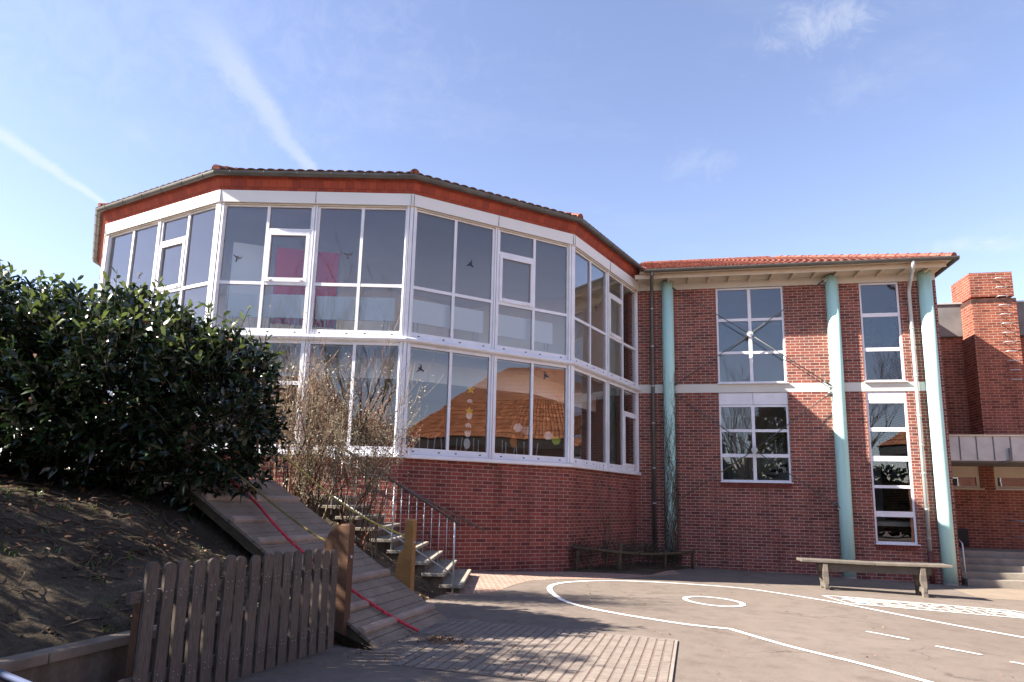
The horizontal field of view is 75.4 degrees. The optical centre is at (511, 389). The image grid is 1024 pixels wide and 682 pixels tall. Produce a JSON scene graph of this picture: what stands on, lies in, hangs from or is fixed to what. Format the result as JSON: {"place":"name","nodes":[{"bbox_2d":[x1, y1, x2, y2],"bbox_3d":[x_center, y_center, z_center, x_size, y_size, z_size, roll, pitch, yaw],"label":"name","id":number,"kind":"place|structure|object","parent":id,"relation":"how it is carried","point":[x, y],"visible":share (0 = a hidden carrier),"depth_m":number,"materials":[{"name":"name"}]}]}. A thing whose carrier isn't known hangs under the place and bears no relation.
{"place":"outdoors","nodes":[
{"label":"outdoors","id":0,"kind":"place"},
{"bbox_2d":[0,469,446,657],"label":"earth bank","id":1,"kind":"structure","parent":0,"point":[51,602],"depth_m":5.67,"materials":[{"name":"soil"}]},
{"bbox_2d":[0,485,248,633],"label":"grass tufts","id":2,"kind":"object","parent":1,"relation":"on","point":[93,566],"visible":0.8,"depth_m":5.81,"materials":[{"name":"green plant"}]},
{"bbox_2d":[0,480,258,627],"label":"dry sticks","id":3,"kind":"object","parent":1,"relation":"on","point":[109,551],"visible":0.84,"depth_m":6.14,"materials":[{"name":"brown wood"}]},
{"bbox_2d":[0,481,258,651],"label":"soil clods","id":4,"kind":"object","parent":1,"relation":"on","point":[52,631],"visible":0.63,"depth_m":5.80,"materials":[{"name":"brown soil"}]},
{"bbox_2d":[0,259,294,524],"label":"evergreen bush","id":5,"kind":"object","parent":1,"relation":"on","point":[60,418],"visible":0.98,"depth_m":7.42,"materials":[{"name":"green plant"}]},
{"bbox_2d":[175,424,196,506],"bbox_3d":[-3.979,1.339,7.885,0.238,1.900,0.116,-1,-10,16],"label":"wooden post","id":6,"kind":"object","parent":1,"relation":"on","point":[192,440],"visible":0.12,"depth_m":7.95,"materials":[{"name":"wood"}]},
{"bbox_2d":[193,435,325,540],"bbox_3d":[-2.836,1.094,7.427,2.304,1.243,0.099,-3,-11,23],"label":"rope","id":7,"kind":"object","parent":6,"relation":"attached to","point":[270,501],"visible":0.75,"depth_m":7.33,"materials":[{"name":"red fabric"}]},
{"bbox_2d":[0,470,433,626],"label":"leaf litter","id":8,"kind":"object","parent":1,"relation":"on","point":[89,546],"visible":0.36,"depth_m":6.17,"materials":[{"name":"brown plant"}]},
{"bbox_2d":[141,477,446,646],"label":"climbing ramp","id":9,"kind":"structure","parent":1,"relation":"on","point":[246,523],"depth_m":7.75,"materials":[{"name":"brown wood"}]},
{"bbox_2d":[194,457,418,631],"bbox_3d":[-2.503,1.750,7.667,2.974,1.908,0.388,-1,-10,12],"label":"rope","id":10,"kind":"object","parent":9,"relation":"on","point":[296,546],"visible":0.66,"depth_m":7.45,"materials":[{"name":"red fabric"}]},
{"bbox_2d":[218,295,442,557],"bbox_3d":[-2.868,0.601,10.397,3.413,4.110,3.139,1,-10,0],"label":"bare bush","id":11,"kind":"object","parent":1,"relation":"on","point":[303,454],"visible":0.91,"depth_m":10.24,"materials":[{"name":"brown plant"}]},
{"bbox_2d":[323,524,354,643],"bbox_3d":[-1.810,2.110,6.807,0.308,1.435,0.116,-1,-10,16],"label":"wooden post","id":12,"kind":"object","parent":1,"relation":"on","point":[340,539],"visible":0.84,"depth_m":6.79,"materials":[{"name":"wood"}]},
{"bbox_2d":[395,519,416,591],"bbox_3d":[-1.403,2.376,8.712,0.238,1.315,0.116,-1,-10,16],"label":"wooden post","id":13,"kind":"object","parent":1,"relation":"on","point":[405,569],"visible":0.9,"depth_m":8.69,"materials":[{"name":"wood"}]},
{"bbox_2d":[272,449,404,536],"bbox_3d":[-2.489,1.339,9.044,2.232,1.261,0.049,0,-10,9],"label":"rope","id":14,"kind":"object","parent":13,"relation":"attached to","point":[332,496],"visible":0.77,"depth_m":8.97,"materials":[{"name":"fabric"}]},
{"bbox_2d":[412,435,435,448],"bbox_3d":[-2.036,1.385,15.204,0.426,0.666,0.428,7,-11,-31],"label":"upturned chair","id":15,"kind":"object","parent":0,"point":[427,442],"visible":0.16,"depth_m":15.18,"materials":[{"name":"white metal"}]},
{"bbox_2d":[440,437,462,450],"bbox_3d":[-1.431,1.455,15.527,0.426,0.666,0.428,5,-11,-22],"label":"upturned chair","id":16,"kind":"object","parent":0,"point":[456,443],"visible":0.12,"depth_m":15.64,"materials":[{"name":"white metal"}]},
{"bbox_2d":[464,438,478,451],"bbox_3d":[-0.869,1.520,15.827,0.426,0.666,0.428,8,-12,-36],"label":"upturned chair","id":17,"kind":"object","parent":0,"point":[473,445],"visible":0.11,"depth_m":15.86,"materials":[{"name":"white metal"}]},
{"bbox_2d":[501,440,514,453],"bbox_3d":[-0.202,1.596,16.183,0.426,0.666,0.428,9,-12,-36],"label":"upturned chair","id":18,"kind":"object","parent":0,"point":[505,448],"visible":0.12,"depth_m":16.16,"materials":[{"name":"white metal"}]},
{"bbox_2d":[0,0,1023,468],"label":"sky","id":19,"kind":"structure","parent":0,"point":[675,129],"materials":[{"name":"blue"}]},
{"bbox_2d":[516,442,537,455],"bbox_3d":[0.360,1.661,16.482,0.426,0.666,0.428,7,-11,-29],"label":"upturned chair","id":20,"kind":"object","parent":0,"point":[523,449],"visible":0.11,"depth_m":16.43,"materials":[{"name":"white metal"}]},
{"bbox_2d":[394,618,677,681],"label":"grid paving","id":21,"kind":"structure","parent":0,"point":[592,657],"depth_m":6.62,"materials":[{"name":"grey concrete"}]},
{"bbox_2d":[445,570,679,593],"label":"brick paving","id":22,"kind":"structure","parent":0,"point":[475,582],"depth_m":13.66,"materials":[{"name":"beige brick"}]},
{"bbox_2d":[196,567,1023,681],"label":"ground","id":23,"kind":"structure","parent":0,"point":[833,628],"depth_m":8.93,"materials":[{"name":"grey asphalt"}]},
{"bbox_2d":[0,669,30,681],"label":"metal rail","id":24,"kind":"object","parent":23,"relation":"on","point":[5,676],"visible":1,"depth_m":2.95,"materials":[{"name":"silver metal"}]},
{"bbox_2d":[0,594,310,681],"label":"retaining wall","id":25,"kind":"structure","parent":23,"relation":"on","point":[101,659],"depth_m":4.29,"materials":[{"name":"concrete"}]},
{"bbox_2d":[117,549,337,681],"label":"picket fence","id":26,"kind":"object","parent":23,"relation":"on","point":[275,577],"visible":1,"depth_m":5.07,"materials":[{"name":"wood"}]},
{"bbox_2d":[92,164,646,570],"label":"round school wing","id":27,"kind":"structure","parent":23,"relation":"on","point":[406,238],"depth_m":15.97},
{"bbox_2d":[104,222,158,296],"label":"window","id":28,"kind":"structure","parent":27,"relation":"in","point":[135,232],"depth_m":16.21,"materials":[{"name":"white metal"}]},
{"bbox_2d":[152,206,215,314],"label":"window","id":29,"kind":"structure","parent":27,"relation":"in","point":[185,241],"depth_m":15.18,"materials":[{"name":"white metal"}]},
{"bbox_2d":[224,240,263,327],"bbox_3d":[-6.300,-2.240,15.681,0.828,2.573,0.500,5,-10,-20],"label":"pin board","id":30,"kind":"object","parent":27,"relation":"on","point":[248,266],"visible":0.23,"depth_m":15.76,"materials":[{"name":"metal"}]},
{"bbox_2d":[204,339,303,450],"bbox_3d":[-5.495,0.097,14.060,2.006,2.370,0.091,1,-10,0],"label":"window","id":31,"kind":"structure","parent":27,"relation":"in","point":[269,341],"depth_m":14.19,"materials":[{"name":"white metal"}]},
{"bbox_2d":[213,204,313,333],"bbox_3d":[-5.431,-2.660,14.514,2.006,2.980,0.130,1,-10,0],"label":"window","id":32,"kind":"structure","parent":27,"relation":"in","point":[266,280],"depth_m":14.49,"materials":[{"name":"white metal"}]},
{"bbox_2d":[227,293,304,328],"bbox_3d":[-5.402,-1.619,14.545,1.720,0.980,0.030,1,-10,0],"label":"screen","id":33,"kind":"object","parent":27,"relation":"on","point":[285,306],"visible":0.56,"depth_m":14.57,"materials":[{"name":"metal"}]},
{"bbox_2d":[268,246,340,329],"bbox_3d":[-4.872,-2.147,15.569,1.499,2.418,0.500,3,-10,-12],"label":"pin board","id":34,"kind":"object","parent":27,"relation":"on","point":[288,262],"visible":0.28,"depth_m":15.62,"materials":[{"name":"fabric"}]},
{"bbox_2d":[300,340,399,452],"bbox_3d":[-3.400,0.144,14.054,2.006,2.370,0.091,1,-10,0],"label":"window","id":35,"kind":"structure","parent":27,"relation":"in","point":[354,343],"depth_m":14.15,"materials":[{"name":"white metal"}]},
{"bbox_2d":[315,296,394,330],"bbox_3d":[-3.458,-1.565,14.538,1.730,0.960,0.030,1,-10,0],"label":"screen","id":36,"kind":"object","parent":27,"relation":"on","point":[344,308],"visible":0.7,"depth_m":14.56,"materials":[{"name":"metal"}]},
{"bbox_2d":[309,207,406,336],"bbox_3d":[-3.336,-2.610,14.527,2.006,2.980,0.091,1,-10,0],"label":"window","id":37,"kind":"structure","parent":27,"relation":"in","point":[358,285],"depth_m":14.44,"materials":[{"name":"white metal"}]},
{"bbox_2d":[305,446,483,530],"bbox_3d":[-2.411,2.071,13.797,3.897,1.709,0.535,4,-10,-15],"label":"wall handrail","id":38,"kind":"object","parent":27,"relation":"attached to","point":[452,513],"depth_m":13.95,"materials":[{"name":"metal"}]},
{"bbox_2d":[412,299,482,341],"bbox_3d":[-1.488,-1.442,14.988,1.830,0.960,0.030,7,-11,-28],"label":"screen","id":39,"kind":"object","parent":27,"relation":"on","point":[438,315],"visible":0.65,"depth_m":14.99,"materials":[{"name":"metal"}]},
{"bbox_2d":[404,343,491,457],"bbox_3d":[-1.392,0.276,14.551,2.005,2.370,0.086,7,-11,-28],"label":"window","id":40,"kind":"structure","parent":27,"relation":"in","point":[421,451],"depth_m":14.57,"materials":[{"name":"white metal"}]},
{"bbox_2d":[410,210,494,348],"bbox_3d":[-1.328,-2.478,15.024,2.005,2.980,0.086,7,-11,-28],"label":"window","id":41,"kind":"structure","parent":27,"relation":"in","point":[488,345],"depth_m":15.03,"materials":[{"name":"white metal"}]},
{"bbox_2d":[464,438,469,448],"bbox_3d":[-0.998,1.200,14.642,0.156,0.240,0.004,7,-11,-28],"label":"paper egg","id":42,"kind":"object","parent":27,"relation":"attached to","point":[466,443],"visible":1,"depth_m":14.64,"materials":[{"name":"white paper"}]},
{"bbox_2d":[464,430,470,436],"bbox_3d":[-0.984,0.985,14.684,0.160,0.158,0.004,7,-11,-28],"label":"paper eggshell","id":43,"kind":"object","parent":27,"relation":"attached to","point":[467,433],"visible":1,"depth_m":14.68,"materials":[{"name":"white paper"}]},
{"bbox_2d":[466,413,471,418],"bbox_3d":[-0.955,0.597,14.757,0.160,0.148,0.004,7,-11,-28],"label":"paper eggshell","id":44,"kind":"object","parent":27,"relation":"attached to","point":[469,416],"visible":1,"depth_m":14.75,"materials":[{"name":"white paper"}]},
{"bbox_2d":[467,386,474,392],"bbox_3d":[-0.926,-0.008,14.874,0.209,0.199,0.004,7,-11,-28],"label":"paper chick","id":45,"kind":"object","parent":27,"relation":"attached to","point":[470,389],"visible":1,"depth_m":14.87},
{"bbox_2d":[510,436,516,447],"bbox_3d":[0.032,1.199,15.210,0.180,0.280,0.004,7,-11,-28],"label":"paper egg","id":46,"kind":"object","parent":27,"relation":"attached to","point":[513,441],"visible":1,"depth_m":15.21,"materials":[{"name":"orange paper"}]},
{"bbox_2d":[513,423,522,431],"bbox_3d":[0.136,0.885,15.318,0.255,0.213,0.004,7,-11,-28],"label":"paper hexagon","id":47,"kind":"object","parent":27,"relation":"attached to","point":[518,427],"visible":1,"depth_m":15.32,"materials":[{"name":"white paper"}]},
{"bbox_2d":[498,314,551,351],"bbox_3d":[0.237,-1.244,15.908,1.700,0.960,0.030,7,-11,-28],"label":"screen","id":48,"kind":"object","parent":27,"relation":"on","point":[514,327],"visible":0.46,"depth_m":15.94,"materials":[{"name":"metal"}]},
{"bbox_2d":[523,426,528,434],"bbox_3d":[0.355,0.960,15.426,0.255,0.213,0.004,7,-11,-28],"label":"paper hexagon","id":49,"kind":"object","parent":27,"relation":"attached to","point":[525,430],"visible":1,"depth_m":15.41,"materials":[{"name":"paper"}]},
{"bbox_2d":[493,355,566,462],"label":"window","id":50,"kind":"structure","parent":27,"relation":"in","point":[529,457],"depth_m":15.51,"materials":[{"name":"white metal"}]},
{"bbox_2d":[496,230,567,359],"bbox_3d":[0.521,-2.269,15.988,2.005,2.980,0.125,7,-11,-28],"label":"window","id":51,"kind":"structure","parent":27,"relation":"in","point":[530,306],"depth_m":15.90,"materials":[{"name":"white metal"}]},
{"bbox_2d":[544,432,552,439],"bbox_3d":[0.862,1.097,15.684,0.255,0.213,0.004,7,-11,-28],"label":"paper hexagon","id":52,"kind":"object","parent":27,"relation":"attached to","point":[548,435],"visible":1,"depth_m":15.68,"materials":[{"name":"paper"}]},
{"bbox_2d":[552,436,560,444],"bbox_3d":[1.053,1.218,15.770,0.255,0.213,0.004,7,-11,-28],"label":"paper hexagon","id":53,"kind":"object","parent":27,"relation":"attached to","point":[556,440],"visible":1,"depth_m":15.77,"materials":[{"name":"green paper"}]},
{"bbox_2d":[572,367,606,467],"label":"window","id":54,"kind":"structure","parent":27,"relation":"in","point":[588,462],"depth_m":17.03,"materials":[{"name":"white metal"}]},
{"bbox_2d":[574,250,606,373],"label":"window","id":55,"kind":"structure","parent":27,"relation":"in","point":[589,327],"depth_m":17.54,"materials":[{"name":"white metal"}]},
{"bbox_2d":[609,274,635,385],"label":"window","id":56,"kind":"structure","parent":27,"relation":"in","point":[619,339],"depth_m":19.07,"materials":[{"name":"white metal"}]},
{"bbox_2d":[609,381,637,471],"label":"window","id":57,"kind":"structure","parent":27,"relation":"in","point":[633,467],"depth_m":18.75,"materials":[{"name":"white metal"}]},
{"bbox_2d":[302,494,470,591],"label":"concrete stairs","id":58,"kind":"structure","parent":23,"relation":"on","point":[431,572],"depth_m":11.06,"materials":[{"name":"grey concrete"}]},
{"bbox_2d":[285,428,460,592],"bbox_3d":[-2.391,1.986,10.942,3.112,2.632,0.048,1,-10,0],"label":"stair railing","id":59,"kind":"object","parent":58,"relation":"on","point":[430,505],"visible":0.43,"depth_m":10.92,"materials":[{"name":"metal"}]},
{"bbox_2d":[564,562,689,574],"bbox_3d":[3.130,4.521,16.665,1.511,0.180,4.602,-5,-12,34],"label":"planting bed","id":60,"kind":"object","parent":23,"relation":"on","point":[640,569],"visible":0.67,"depth_m":16.17,"materials":[{"name":"soil"}]},
{"bbox_2d":[565,535,602,569],"bbox_3d":[1.662,3.870,15.740,1.146,0.813,1.111,1,-10,0],"label":"bare shrub","id":61,"kind":"object","parent":60,"relation":"on","point":[585,557],"visible":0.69,"depth_m":15.57,"materials":[{"name":"brown plant"}]},
{"bbox_2d":[594,459,614,568],"bbox_3d":[2.249,2.949,16.057,0.538,2.738,0.588,1,-10,0],"label":"bare sapling","id":62,"kind":"object","parent":60,"relation":"on","point":[604,544],"visible":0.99,"depth_m":15.97,"materials":[{"name":"brown plant"}]},
{"bbox_2d":[600,534,646,569],"bbox_3d":[2.664,3.960,16.142,1.179,0.871,1.227,1,-10,0],"label":"bare shrub","id":63,"kind":"object","parent":60,"relation":"on","point":[623,549],"visible":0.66,"depth_m":16.14,"materials":[{"name":"brown plant"}]},
{"bbox_2d":[572,543,694,570],"bbox_3d":[3.329,4.233,16.469,4.476,0.854,0.594,9,-12,-37],"label":"log fence","id":64,"kind":"object","parent":60,"relation":"on","point":[619,552],"visible":0.87,"depth_m":15.67,"materials":[{"name":"brown wood"}]},
{"bbox_2d":[627,538,662,566],"bbox_3d":[3.473,4.287,17.446,1.152,0.764,1.010,1,-10,0],"label":"bare shrub","id":65,"kind":"object","parent":60,"relation":"on","point":[652,550],"visible":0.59,"depth_m":17.35,"materials":[{"name":"brown plant"}]},
{"bbox_2d":[654,546,685,565],"bbox_3d":[4.214,4.530,18.019,0.936,0.556,0.769,1,-10,0],"label":"bare shrub","id":66,"kind":"object","parent":60,"relation":"on","point":[671,557],"visible":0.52,"depth_m":17.92,"materials":[{"name":"brown plant"}]},
{"bbox_2d":[308,586,1012,679],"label":"fallen leaves","id":67,"kind":"object","parent":23,"relation":"on","point":[438,638],"visible":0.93,"depth_m":6.86,"materials":[{"name":"brown plant"}]},
{"bbox_2d":[661,281,676,563],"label":"round pillar","id":68,"kind":"structure","parent":23,"relation":"on","point":[668,331],"depth_m":19.29,"materials":[{"name":"teal paint"}]},
{"bbox_2d":[662,369,680,564],"bbox_3d":[4.556,1.911,18.989,0.580,6.128,0.484,1,-10,0],"label":"climbing vine","id":69,"kind":"object","parent":68,"relation":"attached to","point":[673,535],"visible":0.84,"depth_m":18.72,"materials":[{"name":"plant"}]},
{"bbox_2d":[682,596,745,606],"bbox_3d":[3.466,3.643,11.392,1.030,0.031,1.210,1,-10,0],"label":"painted ring","id":70,"kind":"object","parent":23,"relation":"on","point":[740,605],"visible":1,"depth_m":11.35,"materials":[{"name":"paint"}]},
{"bbox_2d":[547,580,1023,681],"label":"track line","id":71,"kind":"object","parent":23,"relation":"on","point":[551,591],"visible":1,"depth_m":9.43,"materials":[{"name":"paint"}]},
{"bbox_2d":[628,252,961,584],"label":"brick school building","id":72,"kind":"structure","parent":23,"relation":"on","point":[756,471],"depth_m":18.90,"materials":[{"name":"brick"}]},
{"bbox_2d":[715,286,788,383],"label":"window","id":73,"kind":"structure","parent":72,"relation":"in","point":[749,319],"depth_m":19.32,"materials":[{"name":"white metal"}]},
{"bbox_2d":[719,392,793,482],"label":"window","id":74,"kind":"structure","parent":72,"relation":"in","point":[752,400],"depth_m":18.88,"materials":[{"name":"white metal"}]},
{"bbox_2d":[859,282,907,382],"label":"window","id":75,"kind":"structure","parent":72,"relation":"in","point":[865,315],"depth_m":18.66,"materials":[{"name":"white metal"}]},
{"bbox_2d":[866,391,920,545],"bbox_3d":[10.317,2.103,18.016,1.090,4.148,0.210,-1,-10,11],"label":"window","id":76,"kind":"structure","parent":72,"relation":"in","point":[900,396],"depth_m":18.07,"materials":[{"name":"white metal"}]},
{"bbox_2d":[825,274,856,578],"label":"round pillar","id":77,"kind":"structure","parent":23,"relation":"on","point":[847,543],"depth_m":18.23,"materials":[{"name":"teal paint"}]},
{"bbox_2d":[796,557,952,597],"bbox_3d":[7.808,4.115,14.334,2.957,0.779,0.530,-1,-10,13],"label":"wooden bench","id":78,"kind":"object","parent":23,"relation":"on","point":[919,572],"visible":0.94,"depth_m":14.23,"materials":[{"name":"grey wood"}]},
{"bbox_2d":[866,631,906,638],"bbox_3d":[5.035,3.295,8.880,0.062,0.011,0.560,8,-12,-34],"label":"line dash","id":79,"kind":"object","parent":23,"relation":"on","point":[887,635],"visible":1,"depth_m":8.89,"materials":[{"name":"paint"}]},
{"bbox_2d":[822,595,1023,617],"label":"painted labyrinth","id":80,"kind":"object","parent":23,"relation":"on","point":[1009,613],"visible":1,"depth_m":12.21,"materials":[{"name":"paint"}]},
{"bbox_2d":[917,271,958,585],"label":"round pillar","id":81,"kind":"structure","parent":23,"relation":"on","point":[938,447],"depth_m":17.74,"materials":[{"name":"teal paint"}]},
{"bbox_2d":[873,271,1023,548],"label":"brick annex","id":82,"kind":"object","parent":23,"relation":"on","point":[981,321],"visible":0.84,"depth_m":20.27,"materials":[{"name":"brick"}]},
{"bbox_2d":[952,466,984,489],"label":"window","id":83,"kind":"structure","parent":82,"relation":"in","point":[957,471],"depth_m":20.51,"materials":[{"name":"beige glass"}]},
{"bbox_2d":[994,467,1023,489],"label":"window","id":84,"kind":"structure","parent":82,"relation":"in","point":[999,472],"depth_m":20.29,"materials":[{"name":"beige glass"}]},
{"bbox_2d":[937,646,982,654],"bbox_3d":[5.438,3.177,8.070,0.062,0.010,0.505,8,-12,-33],"label":"line dash","id":85,"kind":"object","parent":23,"relation":"on","point":[960,650],"visible":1,"depth_m":8.05,"materials":[{"name":"paint"}]},
{"bbox_2d":[959,547,1023,589],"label":"entrance steps","id":86,"kind":"structure","parent":23,"relation":"on","point":[994,568],"depth_m":17.63,"materials":[{"name":"concrete"}]},
{"bbox_2d":[958,539,966,579],"bbox_3d":[11.832,4.500,17.394,0.056,1.115,0.181,1,-10,0],"label":"handrail","id":87,"kind":"object","parent":86,"relation":"on","point":[963,559],"depth_m":17.33,"materials":[{"name":"metal"}]},
{"bbox_2d":[1005,519,1023,537],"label":"entrance railing","id":88,"kind":"object","parent":86,"relation":"on","point":[1016,521],"visible":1,"depth_m":18.98,"materials":[{"name":"metal"}]},
{"bbox_2d":[954,587,1023,600],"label":"path","id":89,"kind":"structure","parent":0,"point":[997,593],"depth_m":15.60,"materials":[{"name":"beige concrete"}]}
]}

